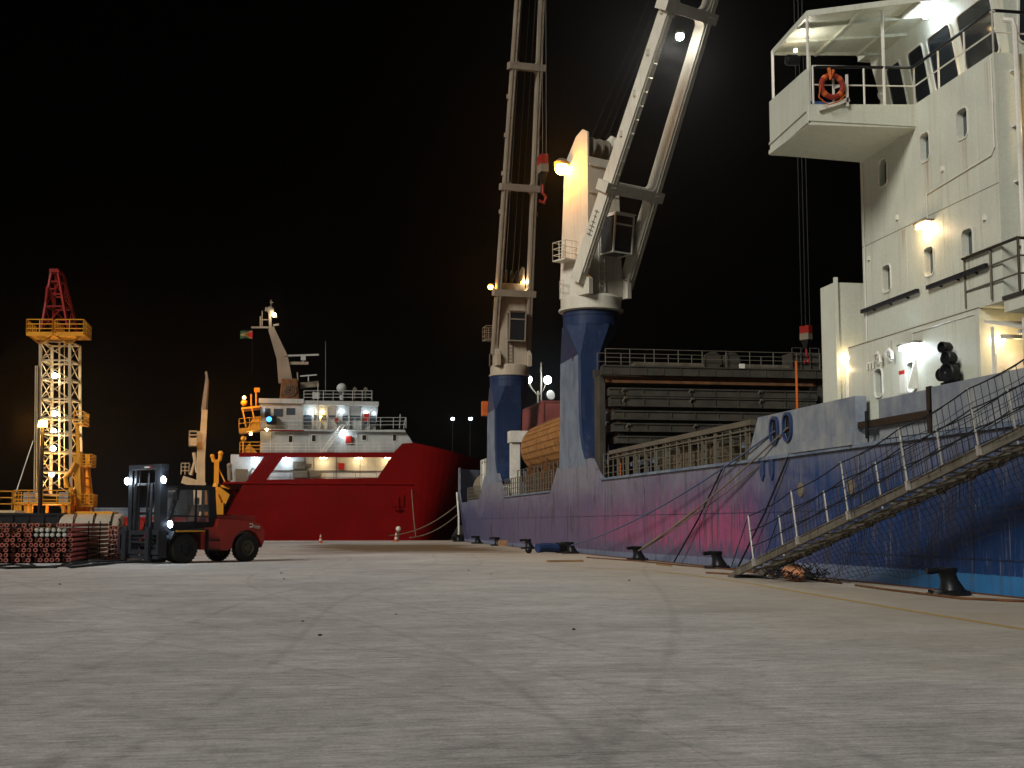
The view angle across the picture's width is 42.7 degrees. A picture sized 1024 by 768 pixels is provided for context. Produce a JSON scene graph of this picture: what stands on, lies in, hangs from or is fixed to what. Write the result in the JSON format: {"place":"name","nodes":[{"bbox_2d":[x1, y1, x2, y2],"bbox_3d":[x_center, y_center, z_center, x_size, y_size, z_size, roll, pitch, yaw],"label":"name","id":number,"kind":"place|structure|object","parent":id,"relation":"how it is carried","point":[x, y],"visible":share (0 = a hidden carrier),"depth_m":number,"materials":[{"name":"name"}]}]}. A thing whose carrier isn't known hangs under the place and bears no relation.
{"place":"outdoors","nodes":[
{"label":"outdoors","id":0,"kind":"place"},
{"bbox_2d":[0,0,883,524],"label":"sky","id":1,"kind":"structure","parent":0,"point":[187,168],"materials":[{"name":"black"}]},
{"bbox_2d":[450,534,464,540],"bbox_3d":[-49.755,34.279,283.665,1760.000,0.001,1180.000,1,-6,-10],"label":"water","id":2,"kind":"structure","parent":0,"point":[454,537],"depth_m":375.65,"materials":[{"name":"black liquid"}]},
{"bbox_2d":[171,300,482,540],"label":"supply ship","id":3,"kind":"object","parent":2,"relation":"on","point":[334,470],"visible":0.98,"depth_m":137.53,"materials":[{"name":"red paint"}]},
{"bbox_2d":[240,330,252,349],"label":"flag","id":4,"kind":"object","parent":3,"relation":"attached to","point":[246,334],"visible":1,"depth_m":139.84,"materials":[{"name":"multicoloured fabric"}]},
{"bbox_2d":[411,489,415,536],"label":"mooring rope","id":5,"kind":"object","parent":3,"relation":"attached to","point":[413,513],"visible":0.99,"depth_m":131.09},
{"bbox_2d":[458,0,1023,596],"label":"cargo ship","id":6,"kind":"object","parent":2,"relation":"on","point":[932,142],"visible":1,"depth_m":39.12,"materials":[{"name":"blue paint"}]},
{"bbox_2d":[389,505,456,535],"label":"mooring rope","id":7,"kind":"object","parent":6,"relation":"attached to","point":[425,525],"visible":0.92,"depth_m":125.50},
{"bbox_2d":[409,514,457,537],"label":"mooring rope","id":8,"kind":"object","parent":6,"relation":"attached to","point":[434,530],"visible":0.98,"depth_m":125.05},
{"bbox_2d":[521,414,605,492],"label":"stack","id":9,"kind":"object","parent":6,"relation":"on","point":[540,444],"visible":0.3,"depth_m":90.56,"materials":[{"name":"wood"}]},
{"bbox_2d":[610,448,675,464],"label":"hatch cover","id":10,"kind":"object","parent":6,"relation":"on","point":[660,453],"visible":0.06,"depth_m":71.40,"materials":[{"name":"metal"}]},
{"bbox_2d":[609,436,752,448],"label":"hatch cover","id":11,"kind":"object","parent":10,"relation":"on","point":[621,441],"visible":0.41,"depth_m":71.53,"materials":[{"name":"metal"}]},
{"bbox_2d":[605,423,755,437],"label":"hatch cover","id":12,"kind":"object","parent":11,"relation":"on","point":[617,429],"visible":0.52,"depth_m":71.72,"materials":[{"name":"metal"}]},
{"bbox_2d":[606,410,776,423],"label":"hatch cover","id":13,"kind":"object","parent":12,"relation":"on","point":[624,416],"visible":0.61,"depth_m":72.07,"materials":[{"name":"metal"}]},
{"bbox_2d":[605,396,816,412],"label":"hatch cover","id":14,"kind":"object","parent":13,"relation":"on","point":[612,403],"visible":0.89,"depth_m":72.36,"materials":[{"name":"metal"}]},
{"bbox_2d":[605,387,817,399],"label":"hatch cover","id":15,"kind":"object","parent":14,"relation":"on","point":[700,393],"visible":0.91,"depth_m":72.28,"materials":[{"name":"metal"}]},
{"bbox_2d":[659,456,664,470],"bbox_3d":[7.509,3.901,60.003,1.190,1.150,1.400,1,-6,-10],"label":"wooden crate","id":16,"kind":"object","parent":6,"relation":"on","point":[661,463],"visible":0.14,"depth_m":60.19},
{"bbox_2d":[571,430,774,545],"bbox_3d":[6.132,5.230,58.317,0.070,4.419,27.781,1,-6,-12],"label":"mooring rope","id":17,"kind":"object","parent":6,"relation":"attached to","point":[742,454],"visible":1,"depth_m":53.09,"materials":[{"name":"fabric"}]},
{"bbox_2d":[671,451,675,468],"bbox_3d":[7.766,3.670,58.542,1.190,1.300,1.400,1,-6,-10],"label":"wooden crate","id":18,"kind":"object","parent":6,"relation":"on","point":[673,460],"visible":0.2,"depth_m":58.47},
{"bbox_2d":[680,446,700,467],"bbox_3d":[8.040,3.453,56.980,1.190,1.400,1.400,1,-6,-10],"label":"wooden crate","id":19,"kind":"object","parent":6,"relation":"on","point":[686,455],"visible":0.15,"depth_m":56.62,"materials":[{"name":"wood"}]},
{"bbox_2d":[692,449,700,466],"bbox_3d":[8.298,3.396,55.500,1.190,1.200,1.400,1,-6,-10],"label":"wooden crate","id":20,"kind":"object","parent":6,"relation":"on","point":[694,457],"visible":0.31,"depth_m":55.34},
{"bbox_2d":[673,465,724,561],"bbox_3d":[7.508,5.307,52.759,0.081,3.933,5.941,1,-6,-12],"label":"mooring rope","id":21,"kind":"object","parent":6,"relation":"hanging from","point":[699,515],"visible":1,"depth_m":52.66,"materials":[{"name":"fabric"}]},
{"bbox_2d":[639,460,765,551],"bbox_3d":[7.343,5.015,52.050,0.154,3.692,13.756,2,-6,-14],"label":"mooring rope","id":22,"kind":"object","parent":6,"relation":"attached to","point":[707,505],"visible":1,"depth_m":50.78,"materials":[{"name":"fabric"}]},
{"bbox_2d":[593,347,822,477],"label":"hatch gantry","id":23,"kind":"object","parent":6,"relation":"on","point":[710,370],"visible":0.96,"depth_m":72.68,"materials":[{"name":"metal"}]},
{"bbox_2d":[700,443,721,464],"bbox_3d":[8.555,3.165,54.038,1.190,1.350,1.400,1,-6,-10],"label":"wooden crate","id":24,"kind":"object","parent":6,"relation":"on","point":[710,455],"visible":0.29,"depth_m":53.52,"materials":[{"name":"wood"}]},
{"bbox_2d":[638,427,787,550],"bbox_3d":[7.426,4.454,51.073,0.112,4.483,15.402,1,-6,-14],"label":"mooring rope","id":25,"kind":"object","parent":6,"relation":"attached to","point":[708,499],"visible":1,"depth_m":50.38,"materials":[{"name":"fabric"}]},
{"bbox_2d":[712,443,744,462],"bbox_3d":[8.830,3.048,52.465,1.190,1.250,1.400,1,-6,-10],"label":"wooden crate","id":26,"kind":"object","parent":6,"relation":"on","point":[736,451],"visible":0.2,"depth_m":51.83,"materials":[{"name":"wood"}]},
{"bbox_2d":[737,452,789,566],"bbox_3d":[8.757,4.511,45.662,0.097,4.011,4.652,1,-6,-13],"label":"mooring rope","id":27,"kind":"object","parent":6,"relation":"hanging from","point":[769,501],"visible":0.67,"depth_m":45.39,"materials":[{"name":"fabric"}]},
{"bbox_2d":[818,67,845,104],"bbox_3d":[8.787,-8.154,35.990,0.830,1.074,0.216,1,-6,-10],"label":"lifebuoy","id":28,"kind":"object","parent":6,"relation":"hanging from","point":[830,74],"visible":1,"depth_m":35.95,"materials":[{"name":"orange paint"}]},
{"bbox_2d":[453,525,463,533],"bbox_3d":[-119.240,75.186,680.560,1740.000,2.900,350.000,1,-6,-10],"label":"bank","id":29,"kind":"structure","parent":0,"point":[461,530],"depth_m":520.96,"materials":[{"name":"paint"}]},
{"bbox_2d":[450,418,454,451],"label":"lamp mast","id":30,"kind":"object","parent":29,"relation":"on","point":[452,419],"visible":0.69,"depth_m":534.56,"materials":[{"name":"black metal"}]},
{"bbox_2d":[0,540,1023,767],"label":"quay ground","id":31,"kind":"structure","parent":0,"point":[490,658],"depth_m":15.16,"materials":[{"name":"concrete"}]},
{"bbox_2d":[0,491,24,512],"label":"tank skid","id":32,"kind":"object","parent":31,"relation":"on","point":[11,510],"visible":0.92,"depth_m":86.24,"materials":[{"name":"beige paint"}]},
{"bbox_2d":[0,563,56,567],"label":"ground hose","id":33,"kind":"object","parent":31,"relation":"on","point":[13,564],"visible":0.81,"depth_m":50.26,"materials":[{"name":"rubber"}]},
{"bbox_2d":[0,513,67,527],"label":"steel skip","id":34,"kind":"object","parent":31,"relation":"on","point":[31,517],"visible":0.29,"depth_m":70.05,"materials":[{"name":"metal"}]},
{"bbox_2d":[37,420,48,512],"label":"lamp pole","id":35,"kind":"object","parent":31,"relation":"on","point":[43,424],"visible":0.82,"depth_m":76.27,"materials":[{"name":"black metal"}]},
{"bbox_2d":[1,521,109,560],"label":"pipe rack","id":36,"kind":"object","parent":31,"relation":"on","point":[88,538],"visible":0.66,"depth_m":61.27,"materials":[{"name":"black metal"}]},
{"bbox_2d":[13,269,118,513],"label":"drilling rig","id":37,"kind":"object","parent":31,"relation":"on","point":[83,502],"visible":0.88,"depth_m":95.14,"materials":[{"name":"yellow paint"}]},
{"bbox_2d":[0,559,141,568],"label":"ground hose","id":38,"kind":"object","parent":31,"relation":"on","point":[68,565],"visible":0.69,"depth_m":49.19,"materials":[{"name":"rubber"}]},
{"bbox_2d":[67,552,107,561],"bbox_3d":[-19.435,7.925,60.164,0.170,0.170,11.800,-3,-5,-10],"label":"steel pipe","id":39,"kind":"object","parent":31,"relation":"on","point":[84,557],"visible":0.94,"depth_m":58.62,"materials":[{"name":"metal"}]},
{"bbox_2d":[67,548,107,556],"bbox_3d":[-19.440,7.721,60.185,0.170,0.170,11.800,26,-10,-6],"label":"steel pipe","id":40,"kind":"object","parent":39,"relation":"on","point":[84,552],"visible":0.98,"depth_m":58.30,"materials":[{"name":"metal"}]},
{"bbox_2d":[68,544,107,551],"bbox_3d":[-19.387,7.518,60.216,0.170,0.170,11.800,-18,-3,-11],"label":"steel pipe","id":41,"kind":"object","parent":40,"relation":"on","point":[85,548],"visible":0.98,"depth_m":58.37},
{"bbox_2d":[68,540,108,546],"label":"steel pipe","id":42,"kind":"object","parent":41,"relation":"on","point":[84,543],"visible":0.99,"depth_m":58.42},
{"bbox_2d":[69,536,108,541],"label":"steel pipe","id":43,"kind":"object","parent":42,"relation":"on","point":[85,538],"visible":0.98,"depth_m":58.46,"materials":[{"name":"metal"}]},
{"bbox_2d":[68,531,107,536],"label":"steel pipe","id":44,"kind":"object","parent":43,"relation":"on","point":[84,534],"visible":0.95,"depth_m":58.69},
{"bbox_2d":[68,527,108,531],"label":"steel pipe","id":45,"kind":"object","parent":44,"relation":"on","point":[84,529],"visible":0.99,"depth_m":58.34,"materials":[{"name":"metal"}]},
{"bbox_2d":[68,523,108,526],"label":"steel pipe","id":46,"kind":"object","parent":45,"relation":"on","point":[84,524],"visible":1,"depth_m":58.59,"materials":[{"name":"metal"}]},
{"bbox_2d":[59,513,123,553],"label":"covered bundle","id":47,"kind":"object","parent":31,"relation":"on","point":[115,519],"visible":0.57,"depth_m":68.72,"materials":[{"name":"beige fabric"}]},
{"bbox_2d":[91,508,153,516],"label":"shipping container","id":48,"kind":"object","parent":31,"relation":"on","point":[124,511],"visible":0.09,"depth_m":105.44,"materials":[{"name":"metal"}]},
{"bbox_2d":[124,517,167,546],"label":"steel skip","id":49,"kind":"object","parent":31,"relation":"on","point":[142,520],"depth_m":81.81,"materials":[{"name":"red paint"}]},
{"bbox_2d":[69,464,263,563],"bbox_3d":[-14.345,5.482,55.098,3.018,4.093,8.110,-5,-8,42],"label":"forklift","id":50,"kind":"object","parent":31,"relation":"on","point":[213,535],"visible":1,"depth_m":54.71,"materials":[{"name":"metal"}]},
{"bbox_2d":[219,530,229,547],"bbox_3d":[-12.230,6.591,55.662,0.020,0.740,0.550,-5,-8,42],"label":"side door","id":51,"kind":"structure","parent":50,"relation":"in","point":[224,535],"depth_m":55.65,"materials":[{"name":"red paint"}]},
{"bbox_2d":[452,534,463,541],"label":"bollard","id":52,"kind":"object","parent":31,"relation":"on","point":[458,539],"visible":1,"depth_m":117.91,"materials":[{"name":"black metal"}]},
{"bbox_2d":[456,492,459,534],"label":"bow tether","id":53,"kind":"object","parent":52,"relation":"attached to","point":[458,513],"visible":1,"depth_m":122.84,"materials":[{"name":"white paint"}]},
{"bbox_2d":[471,536,482,543],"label":"bollard","id":54,"kind":"object","parent":31,"relation":"on","point":[477,540],"visible":1,"depth_m":106.15,"materials":[{"name":"black metal"}]},
{"bbox_2d":[489,537,499,545],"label":"bollard","id":55,"kind":"object","parent":31,"relation":"on","point":[496,539],"visible":0.78,"depth_m":96.38,"materials":[{"name":"black metal"}]},
{"bbox_2d":[498,540,507,545],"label":"wooden block","id":56,"kind":"object","parent":31,"relation":"on","point":[502,542],"depth_m":95.50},
{"bbox_2d":[520,539,534,548],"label":"bollard","id":57,"kind":"object","parent":31,"relation":"on","point":[528,542],"visible":0.82,"depth_m":84.64,"materials":[{"name":"black metal"}]},
{"bbox_2d":[525,542,566,552],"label":"rolled tarp","id":58,"kind":"object","parent":31,"relation":"on","point":[556,547],"visible":0.91,"depth_m":72.59,"materials":[{"name":"fabric"}]},
{"bbox_2d":[546,560,583,561],"bbox_3d":[2.277,7.586,56.075,1.620,0.080,0.220,2,-6,-18],"label":"timber plank","id":59,"kind":"object","parent":31,"relation":"on","point":[564,560],"visible":1,"depth_m":55.96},
{"bbox_2d":[560,542,579,553],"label":"bollard","id":60,"kind":"object","parent":31,"relation":"on","point":[571,549],"visible":1,"depth_m":71.47,"materials":[{"name":"black metal"}]},
{"bbox_2d":[626,546,648,560],"bbox_3d":[5.560,7.546,58.342,1.066,0.649,0.997,4,-7,-32],"label":"bollard","id":61,"kind":"object","parent":31,"relation":"on","point":[638,555],"visible":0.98,"depth_m":58.15,"materials":[{"name":"black metal"}]},
{"bbox_2d":[586,557,841,583],"bbox_3d":[6.709,6.877,49.258,0.909,0.056,27.644,1,-6,-11],"label":"quay rope","id":62,"kind":"object","parent":31,"relation":"on","point":[698,566],"visible":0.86,"depth_m":50.78,"materials":[{"name":"fabric"}]},
{"bbox_2d":[702,551,730,568],"bbox_3d":[7.506,6.454,48.089,1.066,0.649,0.998,2,-6,-18],"label":"bollard","id":63,"kind":"object","parent":31,"relation":"on","point":[718,561],"visible":0.99,"depth_m":47.91,"materials":[{"name":"black metal"}]},
{"bbox_2d":[705,572,730,574],"bbox_3d":[6.771,6.171,42.647,0.140,0.050,1.353,3,-7,-28],"label":"rusty bar","id":64,"kind":"object","parent":31,"relation":"on","point":[717,573],"visible":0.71,"depth_m":42.69,"materials":[{"name":"metal"}]},
{"bbox_2d":[451,540,1023,598],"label":"quay edge","id":65,"kind":"object","parent":31,"relation":"on","point":[832,578],"visible":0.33,"depth_m":35.83,"materials":[{"name":"concrete"}]},
{"bbox_2d":[753,562,830,579],"bbox_3d":[8.083,5.336,37.463,2.022,0.491,2.772,0,-6,3],"label":"net heap","id":66,"kind":"object","parent":31,"relation":"on","point":[807,573],"visible":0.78,"depth_m":36.80,"materials":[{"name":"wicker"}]},
{"bbox_2d":[780,564,804,580],"bbox_3d":[8.113,5.418,37.630,0.726,0.474,1.604,0,-6,-2],"label":"orange bag","id":67,"kind":"object","parent":31,"relation":"on","point":[791,568],"visible":0.7,"depth_m":37.03,"materials":[{"name":"fabric"}]},
{"bbox_2d":[566,566,1023,629],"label":"painted line","id":68,"kind":"object","parent":31,"relation":"on","point":[856,601],"visible":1,"depth_m":26.68,"materials":[{"name":"paint"}]},
{"bbox_2d":[728,359,1023,577],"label":"gangway","id":69,"kind":"object","parent":31,"relation":"on","point":[978,451],"visible":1,"depth_m":31.32,"materials":[{"name":"metal"}]},
{"bbox_2d":[774,448,1023,582],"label":"safety net","id":70,"kind":"object","parent":69,"relation":"hanging from","point":[919,531],"visible":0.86,"depth_m":31.37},
{"bbox_2d":[855,584,1023,601],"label":"quay rope","id":71,"kind":"object","parent":31,"relation":"on","point":[952,597],"visible":1,"depth_m":29.16,"materials":[{"name":"fabric"}]},
{"bbox_2d":[925,567,971,595],"bbox_3d":[10.069,4.556,30.266,1.066,0.649,0.997,1,-6,-14],"label":"bollard","id":72,"kind":"object","parent":31,"relation":"on","point":[951,584],"visible":0.98,"depth_m":30.09,"materials":[{"name":"black metal"}]},
{"bbox_2d":[935,342,959,384],"bbox_3d":[11.296,-0.538,33.809,0.513,1.130,0.713,3,-7,-29],"label":"deck lamp cluster","id":73,"kind":"object","parent":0,"point":[947,371],"visible":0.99,"depth_m":33.67,"materials":[{"name":"black metal"}]},
{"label":"steel pipe","id":74,"kind":"object","parent":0,"visible":0},
{"bbox_2d":[22,541,51,546],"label":"steel pipe","id":75,"kind":"object","parent":74,"relation":"on","point":[25,544],"visible":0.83,"depth_m":54.35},
{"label":"steel pipe","id":76,"kind":"object","parent":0,"visible":0},
{"bbox_2d":[45,536,78,541],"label":"steel pipe","id":77,"kind":"object","parent":76,"relation":"on","point":[48,539],"visible":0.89,"depth_m":54.65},
{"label":"steel pipe","id":78,"kind":"object","parent":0,"visible":0},
{"bbox_2d":[38,537,58,541],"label":"steel pipe","id":79,"kind":"object","parent":78,"relation":"on","point":[41,539],"visible":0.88,"depth_m":54.42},
{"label":"steel pipe","id":80,"kind":"object","parent":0,"visible":0},
{"bbox_2d":[28,537,48,541],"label":"steel pipe","id":81,"kind":"object","parent":80,"relation":"on","point":[31,539],"visible":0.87,"depth_m":54.56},
{"bbox_2d":[27,532,54,536],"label":"steel pipe","id":82,"kind":"object","parent":81,"relation":"on","point":[30,534],"visible":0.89,"depth_m":54.25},
{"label":"steel pipe","id":83,"kind":"object","parent":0,"visible":0},
{"bbox_2d":[16,532,43,536],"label":"steel pipe","id":84,"kind":"object","parent":83,"relation":"on","point":[19,534],"visible":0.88,"depth_m":54.30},
{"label":"steel pipe","id":85,"kind":"object","parent":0,"visible":0},
{"bbox_2d":[46,523,56,526],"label":"steel pipe","id":86,"kind":"object","parent":85,"relation":"on","point":[50,524],"visible":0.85,"depth_m":54.87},
{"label":"steel pipe","id":87,"kind":"object","parent":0,"visible":0},
{"bbox_2d":[35,523,46,526],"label":"steel pipe","id":88,"kind":"object","parent":87,"relation":"on","point":[40,524],"visible":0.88,"depth_m":55.09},
{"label":"steel pipe","id":89,"kind":"object","parent":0,"visible":0},
{"bbox_2d":[12,523,21,526],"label":"steel pipe","id":90,"kind":"object","parent":89,"relation":"on","point":[16,524],"visible":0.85,"depth_m":54.50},
{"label":"steel pipe","id":91,"kind":"object","parent":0,"visible":0},
{"bbox_2d":[114,526,126,529],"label":"steel pipe","id":92,"kind":"object","parent":91,"relation":"on","point":[117,527],"visible":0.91,"depth_m":59.29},
{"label":"shipping container","id":93,"kind":"object","parent":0,"visible":0},
{"bbox_2d":[522,400,559,430],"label":"shipping container","id":94,"kind":"object","parent":93,"relation":"on","point":[540,412],"visible":0.34,"depth_m":106.64,"materials":[{"name":"metal"}]},
{"bbox_3d":[-21.350,7.981,59.721,4.200,0.032,0.120,1,-6,-10],"label":"timber bearer","id":95,"kind":"object","parent":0,"visible":0},
{"bbox_2d":[4,557,17,561],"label":"steel pipe","id":96,"kind":"object","parent":95,"relation":"on","point":[7,559],"visible":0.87,"depth_m":53.92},
{"bbox_2d":[3,552,18,556],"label":"steel pipe","id":97,"kind":"object","parent":96,"relation":"on","point":[6,555],"visible":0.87,"depth_m":53.97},
{"bbox_2d":[3,546,28,551],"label":"steel pipe","id":98,"kind":"object","parent":97,"relation":"on","point":[7,550],"visible":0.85,"depth_m":53.94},
{"bbox_2d":[26,556,45,561],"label":"steel pipe","id":99,"kind":"object","parent":95,"relation":"on","point":[30,559],"visible":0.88,"depth_m":54.33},
{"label":"steel pipe","id":100,"kind":"object","parent":99,"relation":"on","visible":0},
{"bbox_2d":[27,546,50,551],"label":"steel pipe","id":101,"kind":"object","parent":100,"relation":"on","point":[29,549],"visible":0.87,"depth_m":54.20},
{"bbox_2d":[55,552,97,561],"bbox_3d":[-19.857,7.908,60.000,0.170,0.170,11.800,41,-11,-4],"label":"steel pipe","id":102,"kind":"object","parent":95,"relation":"on","point":[58,559],"visible":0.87,"depth_m":55.08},
{"bbox_2d":[55,548,97,556],"bbox_3d":[-19.841,7.693,59.923,0.170,0.170,11.800,-21,-2,-11],"label":"steel pipe","id":103,"kind":"object","parent":102,"relation":"on","point":[58,554],"visible":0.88,"depth_m":54.79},
{"bbox_2d":[57,544,95,551],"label":"steel pipe","id":104,"kind":"object","parent":103,"relation":"on","point":[59,549],"visible":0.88,"depth_m":54.64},
{"bbox_2d":[56,540,93,546],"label":"steel pipe","id":105,"kind":"object","parent":104,"relation":"on","point":[58,544],"visible":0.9,"depth_m":54.97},
{"bbox_2d":[63,552,102,561],"bbox_3d":[-19.644,7.936,60.266,0.170,0.170,11.800,40,-11,-4],"label":"steel pipe","id":106,"kind":"object","parent":95,"relation":"on","point":[64,559],"visible":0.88,"depth_m":55.95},
{"bbox_2d":[63,548,101,556],"bbox_3d":[-19.655,7.740,60.357,0.170,0.170,11.800,16,-8,-8],"label":"steel pipe","id":107,"kind":"object","parent":106,"relation":"on","point":[64,554],"visible":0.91,"depth_m":55.87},
{"bbox_2d":[62,544,100,551],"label":"steel pipe","id":108,"kind":"object","parent":107,"relation":"on","point":[64,549],"visible":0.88,"depth_m":54.80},
{"bbox_2d":[61,540,98,546],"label":"steel pipe","id":109,"kind":"object","parent":108,"relation":"on","point":[64,545],"visible":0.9,"depth_m":54.66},
{"bbox_2d":[62,536,93,541],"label":"steel pipe","id":110,"kind":"object","parent":109,"relation":"on","point":[65,539],"visible":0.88,"depth_m":54.60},
{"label":"steel pipe","id":111,"kind":"object","parent":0,"visible":0},
{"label":"steel pipe","id":112,"kind":"object","parent":111,"relation":"on","visible":0},
{"bbox_2d":[51,544,91,551],"bbox_3d":[-20.123,7.525,60.282,0.170,0.170,11.800,-13,-4,-11],"label":"steel pipe","id":113,"kind":"object","parent":112,"relation":"on","point":[53,549],"visible":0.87,"depth_m":54.65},
{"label":"steel pipe","id":114,"kind":"object","parent":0,"visible":0},
{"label":"steel pipe","id":115,"kind":"object","parent":114,"relation":"on","visible":0},
{"bbox_2d":[43,546,67,551],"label":"steel pipe","id":116,"kind":"object","parent":115,"relation":"on","point":[46,549],"visible":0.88,"depth_m":54.32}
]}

